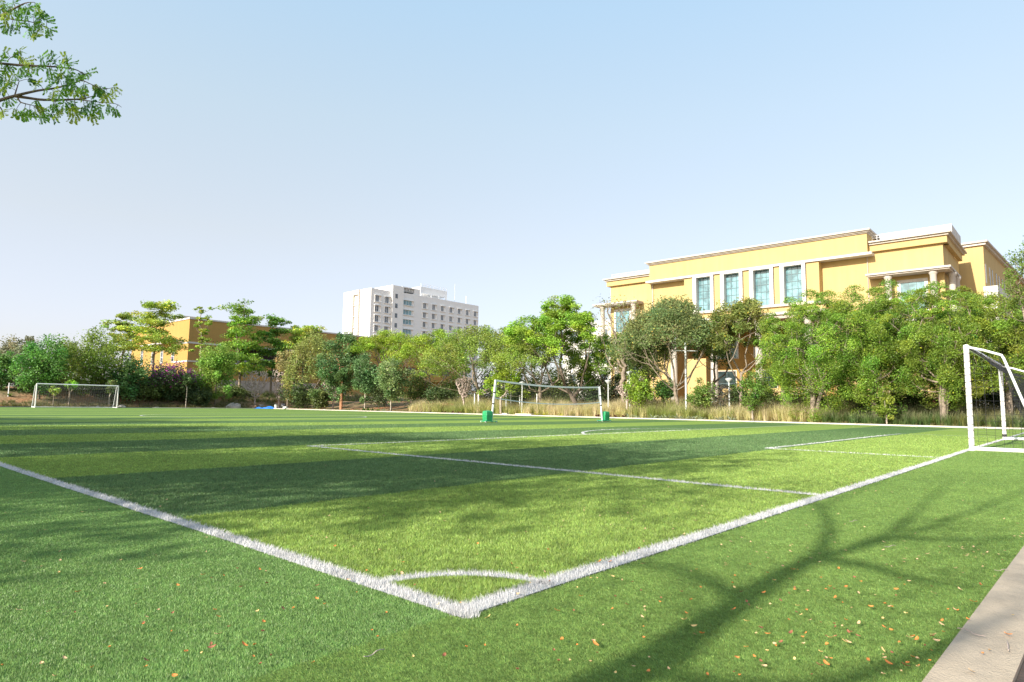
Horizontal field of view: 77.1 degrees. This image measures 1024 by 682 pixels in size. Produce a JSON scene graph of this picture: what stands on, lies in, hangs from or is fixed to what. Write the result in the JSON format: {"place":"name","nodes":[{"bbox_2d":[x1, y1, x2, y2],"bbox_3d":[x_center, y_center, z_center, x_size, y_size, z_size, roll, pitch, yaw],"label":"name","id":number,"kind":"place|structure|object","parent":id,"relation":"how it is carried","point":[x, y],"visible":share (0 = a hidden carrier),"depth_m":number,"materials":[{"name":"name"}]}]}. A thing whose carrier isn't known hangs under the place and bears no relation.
{"place":"outdoors","nodes":[
{"label":"outdoors","id":0,"kind":"place"},
{"bbox_2d":[0,0,122,125],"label":"overhanging tree","id":1,"kind":"object","parent":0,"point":[99,91],"visible":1,"depth_m":6.47,"materials":[{"name":"green plant"}]},
{"bbox_2d":[0,466,448,681],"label":"border grass","id":2,"kind":"structure","parent":0,"point":[232,658],"depth_m":2.71,"materials":[{"name":"plant"}]},
{"bbox_2d":[0,386,988,426],"bbox_3d":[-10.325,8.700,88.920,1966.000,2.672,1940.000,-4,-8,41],"label":"ground","id":3,"kind":"structure","parent":0,"point":[19,397],"depth_m":75.10,"materials":[{"name":"plant"}]},
{"bbox_2d":[0,350,20,389],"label":"leafy tree","id":4,"kind":"object","parent":3,"relation":"on","point":[5,361],"visible":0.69,"depth_m":69.21,"materials":[{"name":"green plant"}]},
{"bbox_2d":[0,334,50,375],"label":"hazy tree","id":5,"kind":"object","parent":3,"relation":"on","point":[15,347],"visible":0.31,"depth_m":98.56,"materials":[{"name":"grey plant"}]},
{"bbox_2d":[0,369,58,392],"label":"bush","id":6,"kind":"object","parent":3,"relation":"on","point":[22,389],"visible":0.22,"depth_m":69.46,"materials":[{"name":"green plant"}]},
{"bbox_2d":[8,333,72,398],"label":"leafy tree","id":7,"kind":"object","parent":3,"relation":"on","point":[38,361],"visible":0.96,"depth_m":68.64,"materials":[{"name":"green plant"}]},
{"bbox_2d":[47,325,138,396],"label":"leafy tree","id":8,"kind":"object","parent":3,"relation":"on","point":[91,362],"visible":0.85,"depth_m":73.20,"materials":[{"name":"green plant"}]},
{"bbox_2d":[99,312,139,363],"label":"layered tree","id":9,"kind":"object","parent":3,"relation":"on","point":[124,316],"visible":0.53,"depth_m":88.18,"materials":[{"name":"green plant"}]},
{"bbox_2d":[103,351,152,402],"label":"leafy tree","id":10,"kind":"object","parent":3,"relation":"on","point":[132,374],"visible":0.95,"depth_m":74.15,"materials":[{"name":"green plant"}]},
{"bbox_2d":[0,399,262,407],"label":"weedy grass","id":11,"kind":"structure","parent":3,"relation":"on","point":[14,403],"depth_m":72.85,"materials":[{"name":"plant"}]},
{"bbox_2d":[119,374,175,402],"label":"bush","id":12,"kind":"object","parent":3,"relation":"on","point":[146,391],"visible":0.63,"depth_m":75.94,"materials":[{"name":"green plant"}]},
{"bbox_2d":[113,300,190,374],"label":"layered tree","id":13,"kind":"object","parent":3,"relation":"on","point":[150,319],"visible":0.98,"depth_m":87.02,"materials":[{"name":"green plant"}]},
{"bbox_2d":[139,357,204,400],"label":"flowering shrub","id":14,"kind":"object","parent":3,"relation":"on","point":[169,375],"visible":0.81,"depth_m":77.48,"materials":[{"name":"purple plant"}]},
{"bbox_2d":[185,387,213,407],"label":"bush","id":15,"kind":"object","parent":3,"relation":"on","point":[198,397],"visible":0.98,"depth_m":78.93,"materials":[{"name":"green plant"}]},
{"bbox_2d":[188,306,214,372],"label":"layered tree","id":16,"kind":"object","parent":3,"relation":"on","point":[202,338],"visible":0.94,"depth_m":86.74,"materials":[{"name":"green plant"}]},
{"bbox_2d":[193,339,242,404],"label":"willowy tree","id":17,"kind":"object","parent":3,"relation":"on","point":[214,367],"visible":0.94,"depth_m":81.32,"materials":[{"name":"green plant"}]},
{"bbox_2d":[212,384,246,397],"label":"bush","id":18,"kind":"object","parent":3,"relation":"on","point":[238,391],"visible":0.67,"depth_m":86.71,"materials":[{"name":"green plant"}]},
{"bbox_2d":[215,299,267,386],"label":"layered tree","id":19,"kind":"object","parent":3,"relation":"on","point":[235,332],"visible":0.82,"depth_m":88.90,"materials":[{"name":"green plant"}]},
{"bbox_2d":[137,388,372,402],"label":"bank grass","id":20,"kind":"structure","parent":3,"relation":"on","point":[347,396],"depth_m":88.97,"materials":[{"name":"plant"}]},
{"bbox_2d":[242,370,269,404],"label":"bare shrub","id":21,"kind":"object","parent":3,"relation":"on","point":[254,383],"visible":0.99,"depth_m":85.16,"materials":[{"name":"plant"}]},
{"bbox_2d":[247,313,297,392],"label":"layered tree","id":22,"kind":"object","parent":3,"relation":"on","point":[276,332],"visible":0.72,"depth_m":92.22,"materials":[{"name":"green plant"}]},
{"bbox_2d":[272,370,284,407],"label":"bare shrub","id":23,"kind":"object","parent":3,"relation":"on","point":[277,380],"visible":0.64,"depth_m":85.83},
{"bbox_2d":[217,380,344,394],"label":"compound wall","id":24,"kind":"structure","parent":3,"relation":"on","point":[267,386],"depth_m":102.37,"materials":[{"name":"paint"}]},
{"bbox_2d":[273,350,304,406],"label":"thin tree","id":25,"kind":"object","parent":3,"relation":"on","point":[280,365],"visible":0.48,"depth_m":83.46,"materials":[{"name":"green plant"}]},
{"bbox_2d":[131,316,459,396],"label":"ochre building","id":26,"kind":"structure","parent":3,"relation":"on","point":[185,328],"depth_m":106.07,"materials":[{"name":"paint"}]},
{"bbox_2d":[277,372,319,408],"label":"bush","id":27,"kind":"object","parent":3,"relation":"on","point":[299,398],"visible":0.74,"depth_m":82.92,"materials":[{"name":"green plant"}]},
{"bbox_2d":[281,325,326,380],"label":"layered tree","id":28,"kind":"object","parent":3,"relation":"on","point":[294,337],"visible":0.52,"depth_m":94.06,"materials":[{"name":"green plant"}]},
{"bbox_2d":[281,328,343,407],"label":"acacia tree","id":29,"kind":"object","parent":3,"relation":"on","point":[309,345],"visible":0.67,"depth_m":82.41,"materials":[{"name":"green plant"}]},
{"bbox_2d":[306,387,331,408],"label":"bush","id":30,"kind":"object","parent":3,"relation":"on","point":[320,398],"visible":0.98,"depth_m":77.59,"materials":[{"name":"green plant"}]},
{"bbox_2d":[312,331,368,409],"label":"oval tree","id":31,"kind":"object","parent":3,"relation":"on","point":[339,378],"visible":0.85,"depth_m":75.73,"materials":[{"name":"green plant"}]},
{"bbox_2d":[350,352,377,408],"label":"oval tree","id":32,"kind":"object","parent":3,"relation":"on","point":[364,376],"visible":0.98,"depth_m":70.78,"materials":[{"name":"green plant"}]},
{"bbox_2d":[362,372,399,408],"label":"bush","id":33,"kind":"object","parent":3,"relation":"on","point":[377,394],"visible":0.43,"depth_m":75.23,"materials":[{"name":"green plant"}]},
{"bbox_2d":[344,328,422,405],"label":"umbrella tree","id":34,"kind":"object","parent":3,"relation":"on","point":[386,341],"visible":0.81,"depth_m":77.99,"materials":[{"name":"green plant"}]},
{"bbox_2d":[371,356,413,409],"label":"oval tree","id":35,"kind":"object","parent":3,"relation":"on","point":[392,378],"visible":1,"depth_m":67.36,"materials":[{"name":"green plant"}]},
{"bbox_2d":[342,283,478,395],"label":"apartment block","id":36,"kind":"structure","parent":3,"relation":"on","point":[414,311],"depth_m":178.37,"materials":[{"name":"white paint"}]},
{"bbox_2d":[398,367,437,406],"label":"bush","id":37,"kind":"object","parent":3,"relation":"on","point":[413,392],"visible":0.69,"depth_m":70.63,"materials":[{"name":"green plant"}]},
{"bbox_2d":[387,328,470,401],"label":"umbrella tree","id":38,"kind":"object","parent":3,"relation":"on","point":[424,340],"visible":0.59,"depth_m":70.83,"materials":[{"name":"green plant"}]},
{"bbox_2d":[422,383,459,403],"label":"bush","id":39,"kind":"object","parent":3,"relation":"on","point":[437,394],"visible":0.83,"depth_m":66.98,"materials":[{"name":"green plant"}]},
{"bbox_2d":[439,370,483,398],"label":"bush","id":40,"kind":"object","parent":3,"relation":"on","point":[450,385],"visible":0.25,"depth_m":71.28,"materials":[{"name":"green plant"}]},
{"bbox_2d":[455,378,471,404],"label":"bare shrub","id":41,"kind":"object","parent":3,"relation":"on","point":[465,389],"visible":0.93,"depth_m":64.21,"materials":[{"name":"plant"}]},
{"bbox_2d":[412,324,524,400],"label":"umbrella tree","id":42,"kind":"object","parent":3,"relation":"on","point":[477,337],"visible":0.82,"depth_m":62.60,"materials":[{"name":"green plant"}]},
{"bbox_2d":[469,362,504,399],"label":"bush","id":43,"kind":"object","parent":3,"relation":"on","point":[490,395],"visible":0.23,"depth_m":68.58,"materials":[{"name":"green plant"}]},
{"bbox_2d":[476,367,530,413],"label":"tree","id":44,"kind":"object","parent":3,"relation":"on","point":[499,375],"visible":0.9,"depth_m":58.45,"materials":[{"name":"green plant"}]},
{"bbox_2d":[474,324,549,384],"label":"umbrella tree","id":45,"kind":"object","parent":3,"relation":"on","point":[501,331],"visible":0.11,"depth_m":69.63,"materials":[{"name":"green plant"}]},
{"bbox_2d":[496,382,529,403],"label":"bush","id":46,"kind":"object","parent":3,"relation":"on","point":[514,394],"visible":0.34,"depth_m":62.41,"materials":[{"name":"green plant"}]},
{"bbox_2d":[523,379,553,400],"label":"bush","id":47,"kind":"object","parent":3,"relation":"on","point":[545,393],"visible":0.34,"depth_m":61.11,"materials":[{"name":"green plant"}]},
{"bbox_2d":[489,324,591,406],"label":"umbrella tree","id":48,"kind":"object","parent":3,"relation":"on","point":[521,347],"visible":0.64,"depth_m":56.93,"materials":[{"name":"green plant"}]},
{"bbox_2d":[501,294,609,406],"bbox_3d":[4.473,1.274,55.996,8.474,10.556,9.726,-4,-8,41],"label":"umbrella tree","id":49,"kind":"object","parent":3,"relation":"on","point":[565,315],"visible":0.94,"depth_m":54.72,"materials":[{"name":"green plant"}]},
{"bbox_2d":[535,364,577,394],"bbox_3d":[4.879,4.465,65.025,5.076,4.692,5.072,-4,-8,41],"label":"bush","id":50,"kind":"object","parent":3,"relation":"on","point":[568,376],"visible":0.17,"depth_m":64.74,"materials":[{"name":"green plant"}]},
{"bbox_2d":[548,377,585,403],"bbox_3d":[5.026,4.826,58.630,3.289,3.366,3.514,-1,-6,14],"label":"bush","id":51,"kind":"object","parent":3,"relation":"on","point":[558,393],"visible":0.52,"depth_m":58.15,"materials":[{"name":"green plant"}]},
{"bbox_2d":[563,320,610,399],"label":"white building","id":52,"kind":"structure","parent":3,"relation":"on","point":[596,333],"depth_m":90.81,"materials":[{"name":"paint"}]},
{"bbox_2d":[580,376,612,403],"bbox_3d":[7.513,4.754,56.726,3.129,3.386,2.833,-1,-6,17],"label":"bush","id":53,"kind":"object","parent":3,"relation":"on","point":[595,398],"visible":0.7,"depth_m":56.24,"materials":[{"name":"green plant"}]},
{"bbox_2d":[569,332,648,397],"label":"umbrella tree","id":54,"kind":"object","parent":3,"relation":"on","point":[596,359],"visible":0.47,"depth_m":57.65,"materials":[{"name":"green plant"}]},
{"bbox_2d":[594,372,624,400],"bbox_3d":[9.655,4.872,59.832,4.460,4.042,4.572,-4,-8,41],"label":"bush","id":55,"kind":"object","parent":3,"relation":"on","point":[614,385],"visible":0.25,"depth_m":59.53,"materials":[{"name":"green plant"}]},
{"bbox_2d":[588,295,639,404],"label":"bare tree","id":56,"kind":"object","parent":3,"relation":"on","point":[622,373],"visible":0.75,"depth_m":53.14,"materials":[{"name":"grey plant"}]},
{"bbox_2d":[407,393,865,422],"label":"tall dry grass","id":57,"kind":"structure","parent":3,"relation":"on","point":[766,412],"depth_m":50.38,"materials":[{"name":"plant"}]},
{"bbox_2d":[622,369,660,414],"bbox_3d":[9.858,4.070,49.666,2.966,3.900,2.593,1,-6,0],"label":"shrub","id":58,"kind":"object","parent":3,"relation":"on","point":[641,388],"visible":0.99,"depth_m":49.43,"materials":[{"name":"green plant"}]},
{"bbox_2d":[615,311,678,396],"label":"feathery tree","id":59,"kind":"object","parent":3,"relation":"on","point":[636,365],"visible":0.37,"depth_m":53.26,"materials":[{"name":"green plant"}]},
{"bbox_2d":[604,294,725,408],"bbox_3d":[12.036,1.142,49.729,8.808,9.623,10.276,-4,-8,41],"label":"feathery tree","id":60,"kind":"object","parent":3,"relation":"on","point":[663,321],"visible":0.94,"depth_m":48.47,"materials":[{"name":"green plant"}]},
{"bbox_2d":[654,378,677,404],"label":"round bush","id":61,"kind":"object","parent":3,"relation":"on","point":[665,390],"visible":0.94,"depth_m":49.50,"materials":[{"name":"green plant"}]},
{"bbox_2d":[317,408,1019,427],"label":"path weeds","id":62,"kind":"object","parent":3,"relation":"on","point":[676,418],"visible":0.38,"depth_m":43.46,"materials":[{"name":"green plant"}]},
{"bbox_2d":[686,377,716,410],"bbox_3d":[14.108,4.190,47.450,2.618,3.099,2.654,-4,-8,41],"label":"shrub","id":63,"kind":"object","parent":3,"relation":"on","point":[700,391],"visible":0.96,"depth_m":47.07,"materials":[{"name":"green plant"}]},
{"bbox_2d":[692,324,732,399],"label":"feathery tree","id":64,"kind":"object","parent":3,"relation":"on","point":[713,359],"visible":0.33,"depth_m":52.44,"materials":[{"name":"green plant"}]},
{"bbox_2d":[708,383,735,409],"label":"bare shrub","id":65,"kind":"object","parent":3,"relation":"on","point":[720,401],"visible":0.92,"depth_m":45.98,"materials":[{"name":"brown plant"}]},
{"bbox_2d":[721,383,749,406],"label":"bush","id":66,"kind":"object","parent":3,"relation":"on","point":[734,395],"visible":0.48,"depth_m":47.88,"materials":[{"name":"green plant"}]},
{"bbox_2d":[699,296,784,404],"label":"feathery tree","id":67,"kind":"object","parent":3,"relation":"on","point":[738,320],"visible":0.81,"depth_m":46.99,"materials":[{"name":"green plant"}]},
{"bbox_2d":[728,368,772,420],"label":"tree","id":68,"kind":"object","parent":3,"relation":"on","point":[757,388],"visible":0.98,"depth_m":42.97,"materials":[{"name":"green plant"}]},
{"bbox_2d":[757,389,780,405],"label":"bush","id":69,"kind":"object","parent":3,"relation":"on","point":[771,396],"visible":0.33,"depth_m":46.68,"materials":[{"name":"green plant"}]},
{"bbox_2d":[751,304,810,405],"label":"dense tree","id":70,"kind":"object","parent":3,"relation":"on","point":[765,366],"visible":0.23,"depth_m":45.39,"materials":[{"name":"green plant"}]},
{"bbox_2d":[592,224,1023,402],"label":"college building","id":71,"kind":"structure","parent":3,"relation":"on","point":[771,276],"depth_m":68.07,"materials":[{"name":"yellow paint"}]},
{"bbox_2d":[614,308,631,332],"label":"window","id":72,"kind":"structure","parent":71,"relation":"in","point":[616,312],"depth_m":82.02,"materials":[{"name":"glass"}]},
{"bbox_2d":[692,275,714,310],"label":"window","id":73,"kind":"structure","parent":71,"relation":"in","point":[703,286],"depth_m":74.21,"materials":[{"name":"glass"}]},
{"bbox_2d":[718,370,736,395],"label":"window","id":74,"kind":"structure","parent":71,"relation":"in","point":[729,374],"depth_m":77.82,"materials":[{"name":"blue glass"}]},
{"bbox_2d":[720,271,743,308],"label":"window","id":75,"kind":"structure","parent":71,"relation":"in","point":[731,283],"depth_m":72.05,"materials":[{"name":"glass"}]},
{"bbox_2d":[749,267,774,304],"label":"window","id":76,"kind":"structure","parent":71,"relation":"in","point":[761,280],"depth_m":69.78,"materials":[{"name":"glass"}]},
{"bbox_2d":[779,263,806,303],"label":"window","id":77,"kind":"structure","parent":71,"relation":"in","point":[793,281],"depth_m":67.66,"materials":[{"name":"glass"}]},
{"bbox_2d":[897,278,928,309],"bbox_3d":[37.898,-4.244,60.761,2.500,3.240,0.103,-4,-8,41],"label":"window","id":78,"kind":"structure","parent":71,"relation":"in","point":[909,284],"depth_m":60.91,"materials":[{"name":"glass"}]},
{"bbox_2d":[757,289,879,421],"bbox_3d":[19.718,1.034,41.289,7.388,8.771,7.874,-4,-8,41],"label":"dense tree","id":79,"kind":"object","parent":3,"relation":"on","point":[806,356],"visible":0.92,"depth_m":40.58,"materials":[{"name":"green plant"}]},
{"bbox_2d":[778,291,896,407],"bbox_3d":[22.997,0.711,45.469,7.968,9.062,8.314,2,-6,-8],"label":"dense tree","id":80,"kind":"object","parent":3,"relation":"on","point":[859,296],"visible":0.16,"depth_m":45.45,"materials":[{"name":"green plant"}]},
{"bbox_2d":[818,278,937,417],"bbox_3d":[22.435,0.673,39.586,6.653,8.961,6.438,-4,-8,41],"label":"dense tree","id":81,"kind":"object","parent":3,"relation":"on","point":[876,307],"visible":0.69,"depth_m":39.17,"materials":[{"name":"green plant"}]},
{"bbox_2d":[871,384,897,423],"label":"tree","id":82,"kind":"object","parent":3,"relation":"on","point":[887,399],"visible":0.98,"depth_m":37.68,"materials":[{"name":"green plant"}]},
{"bbox_2d":[847,295,934,414],"bbox_3d":[24.604,1.031,42.156,5.191,8.372,4.674,-1,-6,19],"label":"dense tree","id":83,"kind":"object","parent":3,"relation":"on","point":[901,318],"visible":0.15,"depth_m":41.64,"materials":[{"name":"green plant"}]},
{"bbox_2d":[866,287,953,408],"bbox_3d":[27.207,0.556,44.087,6.804,8.936,6.047,1,-6,-1],"label":"dense tree","id":84,"kind":"object","parent":3,"relation":"on","point":[886,294],"visible":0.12,"depth_m":43.76,"materials":[{"name":"green plant"}]},
{"bbox_2d":[888,385,933,409],"bbox_3d":[25.785,3.876,41.898,2.789,2.388,3.038,-2,-6,23],"label":"bush","id":85,"kind":"object","parent":3,"relation":"on","point":[915,401],"visible":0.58,"depth_m":41.27,"materials":[{"name":"green plant"}]},
{"bbox_2d":[818,399,1023,427],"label":"tall green grass","id":86,"kind":"structure","parent":3,"relation":"on","point":[919,416],"depth_m":37.57,"materials":[{"name":"plant"}]},
{"bbox_2d":[879,281,1005,422],"bbox_3d":[24.581,0.784,36.691,5.837,8.356,5.755,1,-6,-6],"label":"dense tree","id":87,"kind":"object","parent":3,"relation":"on","point":[937,359],"visible":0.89,"depth_m":36.12,"materials":[{"name":"green plant"}]},
{"bbox_2d":[915,290,997,413],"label":"dense tree","id":88,"kind":"object","parent":3,"relation":"on","point":[946,323],"visible":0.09,"depth_m":39.05,"materials":[{"name":"green plant"}]},
{"bbox_2d":[921,289,1022,405],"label":"dense tree","id":89,"kind":"object","parent":3,"relation":"on","point":[978,295],"visible":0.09,"depth_m":41.50,"materials":[{"name":"green plant"}]},
{"bbox_2d":[922,546,1023,681],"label":"kerb","id":90,"kind":"structure","parent":3,"relation":"on","point":[992,619],"depth_m":2.38,"materials":[{"name":"concrete"}]},
{"bbox_2d":[947,296,1023,417],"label":"dense tree","id":91,"kind":"object","parent":3,"relation":"on","point":[1004,334],"visible":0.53,"depth_m":35.94,"materials":[{"name":"green plant"}]},
{"bbox_2d":[979,390,1018,410],"bbox_3d":[31.570,3.777,41.205,3.113,2.032,3.386,-4,-8,41],"label":"bush","id":92,"kind":"object","parent":3,"relation":"on","point":[995,403],"visible":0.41,"depth_m":40.83,"materials":[{"name":"green plant"}]},
{"bbox_2d":[996,235,1023,320],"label":"feathery tree","id":93,"kind":"object","parent":3,"relation":"on","point":[1019,262],"visible":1,"depth_m":34.07,"materials":[{"name":"green plant"}]},
{"bbox_2d":[0,407,1023,681],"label":"turf border","id":94,"kind":"object","parent":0,"point":[706,579],"visible":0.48,"depth_m":2.88,"materials":[{"name":"plant"}]},
{"bbox_2d":[0,407,1023,604],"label":"pitch","id":95,"kind":"object","parent":94,"relation":"on","point":[37,416],"visible":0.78,"depth_m":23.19,"materials":[{"name":"plant"}]},
{"bbox_2d":[31,383,118,407],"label":"football goal","id":96,"kind":"object","parent":95,"relation":"on","point":[36,394],"visible":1,"depth_m":66.38,"materials":[{"name":"white paint"}]},
{"bbox_2d":[0,461,480,618],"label":"touch line","id":97,"kind":"object","parent":95,"relation":"on","point":[421,598],"visible":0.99,"depth_m":3.55,"materials":[{"name":"paint"}]},
{"bbox_2d":[364,567,557,585],"bbox_3d":[-0.243,1.159,3.168,0.926,0.032,0.267,1,-6,-3],"label":"corner arc","id":98,"kind":"object","parent":95,"relation":"on","point":[456,573],"visible":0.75,"depth_m":3.20,"materials":[{"name":"paint"}]},
{"bbox_2d":[480,380,497,422],"bbox_3d":[-1.096,2.975,31.895,0.765,2.117,0.537,5,-7,-39],"label":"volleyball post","id":99,"kind":"object","parent":95,"relation":"on","point":[487,415],"visible":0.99,"depth_m":31.73,"materials":[{"name":"white paint"}]},
{"bbox_2d":[495,380,599,404],"bbox_3d":[2.106,2.812,34.511,7.818,1.188,0.137,6,-8,-41],"label":"volleyball net","id":100,"kind":"object","parent":99,"relation":"attached to","point":[567,387],"visible":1,"depth_m":34.17,"materials":[{"name":"fabric"}]},
{"bbox_2d":[310,426,773,445],"bbox_3d":[5.284,3.225,23.040,0.180,0.032,28.085,-4,-8,41],"label":"penalty box front line","id":101,"kind":"object","parent":95,"relation":"on","point":[510,437],"visible":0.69,"depth_m":16.71,"materials":[{"name":"paint"}]},
{"bbox_2d":[311,445,820,494],"bbox_3d":[-0.426,1.794,9.535,9.487,0.032,0.153,-4,-8,41],"label":"penalty box side line","id":102,"kind":"object","parent":95,"relation":"on","point":[734,486],"visible":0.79,"depth_m":8.07,"materials":[{"name":"paint"}]},
{"bbox_2d":[445,432,1023,616],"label":"goal line","id":103,"kind":"object","parent":95,"relation":"on","point":[509,595],"visible":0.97,"depth_m":3.73,"materials":[{"name":"paint"}]},
{"bbox_2d":[153,407,1023,428],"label":"kerb","id":104,"kind":"structure","parent":94,"relation":"on","point":[675,419],"depth_m":43.53,"materials":[{"name":"concrete"}]},
{"bbox_2d":[963,344,1023,452],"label":"football goal","id":105,"kind":"object","parent":94,"relation":"on","point":[999,366],"visible":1,"depth_m":14.27,"materials":[{"name":"white paint"}]},
{"bbox_2d":[0,0,1023,398],"label":"sky","id":106,"kind":"structure","parent":0,"point":[289,158],"materials":[{"name":"blue"}]},
{"bbox_2d":[241,437,1023,681],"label":"border grass","id":107,"kind":"structure","parent":0,"point":[655,649],"depth_m":2.76,"materials":[{"name":"plant"}]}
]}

